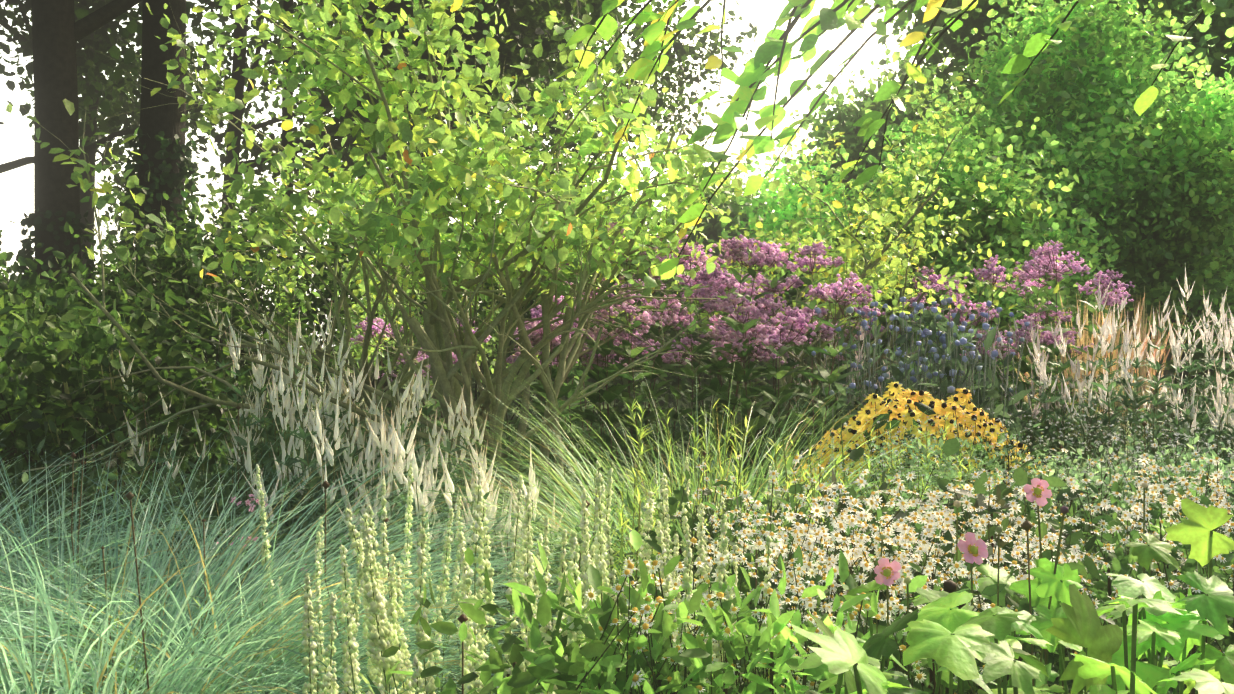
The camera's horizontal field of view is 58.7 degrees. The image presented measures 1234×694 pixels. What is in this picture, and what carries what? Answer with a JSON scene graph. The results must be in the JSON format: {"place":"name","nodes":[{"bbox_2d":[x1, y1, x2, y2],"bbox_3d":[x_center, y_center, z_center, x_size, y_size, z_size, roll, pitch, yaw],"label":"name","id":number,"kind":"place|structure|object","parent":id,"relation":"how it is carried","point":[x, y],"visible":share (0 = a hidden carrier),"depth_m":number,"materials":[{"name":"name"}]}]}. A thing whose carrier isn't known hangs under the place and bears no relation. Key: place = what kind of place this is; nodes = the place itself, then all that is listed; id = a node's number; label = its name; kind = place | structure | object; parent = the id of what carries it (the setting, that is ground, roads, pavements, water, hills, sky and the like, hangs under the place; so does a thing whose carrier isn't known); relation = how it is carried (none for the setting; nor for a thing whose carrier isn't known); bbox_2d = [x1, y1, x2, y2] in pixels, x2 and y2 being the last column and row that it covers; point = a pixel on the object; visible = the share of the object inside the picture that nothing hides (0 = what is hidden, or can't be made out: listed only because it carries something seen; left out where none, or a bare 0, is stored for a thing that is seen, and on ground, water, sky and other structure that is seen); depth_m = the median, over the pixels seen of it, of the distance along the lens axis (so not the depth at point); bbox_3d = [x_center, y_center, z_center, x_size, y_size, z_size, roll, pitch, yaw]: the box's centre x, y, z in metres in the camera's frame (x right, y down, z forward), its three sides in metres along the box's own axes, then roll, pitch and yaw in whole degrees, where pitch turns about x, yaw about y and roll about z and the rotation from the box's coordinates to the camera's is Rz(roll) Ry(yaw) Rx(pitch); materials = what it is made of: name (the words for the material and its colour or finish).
{"place":"outdoors","nodes":[
{"label":"outdoors","id":0,"kind":"place"},
{"bbox_2d":[0,0,977,347],"label":"sky","id":1,"kind":"structure","parent":0,"point":[16,141],"materials":[{"name":"white"}]},
{"bbox_2d":[7,348,1201,693],"bbox_3d":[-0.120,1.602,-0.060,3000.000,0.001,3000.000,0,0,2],"label":"ground","id":2,"kind":"structure","parent":0,"point":[687,414],"depth_m":28.57,"materials":[{"name":"soil"}]},
{"bbox_2d":[18,128,299,471],"bbox_3d":[-5.489,-0.476,14.654,2.296,4.362,5.247,0,0,27],"label":"ivy","id":3,"kind":"object","parent":2,"relation":"on","point":[171,180],"visible":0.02,"depth_m":13.25,"materials":[{"name":"green plant"}]},
{"bbox_2d":[6,0,1070,549],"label":"shrub","id":4,"kind":"object","parent":2,"relation":"on","point":[438,168],"depth_m":5.65,"materials":[{"name":"green plant"}]},
{"bbox_2d":[0,202,1207,433],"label":"understorey vegetation","id":5,"kind":"object","parent":2,"relation":"on","point":[670,398],"visible":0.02,"depth_m":16.91,"materials":[{"name":"green plant"}]},
{"bbox_2d":[0,291,1209,693],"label":"grass blades","id":6,"kind":"object","parent":2,"relation":"on","point":[176,621],"depth_m":3.32,"materials":[{"name":"plant"}]},
{"bbox_2d":[0,235,1233,693],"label":"flowering plants","id":7,"kind":"object","parent":2,"relation":"on","point":[548,669],"depth_m":4.55,"materials":[{"name":"green plant"}]},
{"bbox_2d":[0,149,1114,597],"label":"shrubs","id":8,"kind":"object","parent":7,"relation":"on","point":[60,317],"visible":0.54,"depth_m":6.40,"materials":[{"name":"green plant"}]},
{"bbox_2d":[54,267,1233,693],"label":"flowers","id":9,"kind":"object","parent":7,"relation":"on","point":[886,571],"visible":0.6,"depth_m":2.71,"materials":[{"name":"beige plant"}]},
{"bbox_2d":[350,222,1134,381],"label":"purple flowers","id":10,"kind":"object","parent":7,"relation":"on","point":[796,315],"visible":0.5,"depth_m":7.39,"materials":[{"name":"purple plant"}]},
{"bbox_2d":[790,498,1233,693],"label":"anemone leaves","id":11,"kind":"object","parent":7,"relation":"on","point":[934,625],"visible":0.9,"depth_m":1.54,"materials":[{"name":"green plant"}]},
{"bbox_2d":[697,0,1233,447],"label":"tree","id":12,"kind":"object","parent":2,"relation":"on","point":[1073,117],"depth_m":14.74,"materials":[{"name":"green plant"}]},
{"bbox_2d":[0,0,1233,425],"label":"background trees","id":13,"kind":"object","parent":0,"point":[114,88],"depth_m":21.76,"materials":[{"name":"green plant"}]},
{"bbox_2d":[554,0,1233,279],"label":"hanging tree branches","id":14,"kind":"object","parent":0,"point":[730,121],"depth_m":2.71,"materials":[{"name":"green plant"}]}
]}

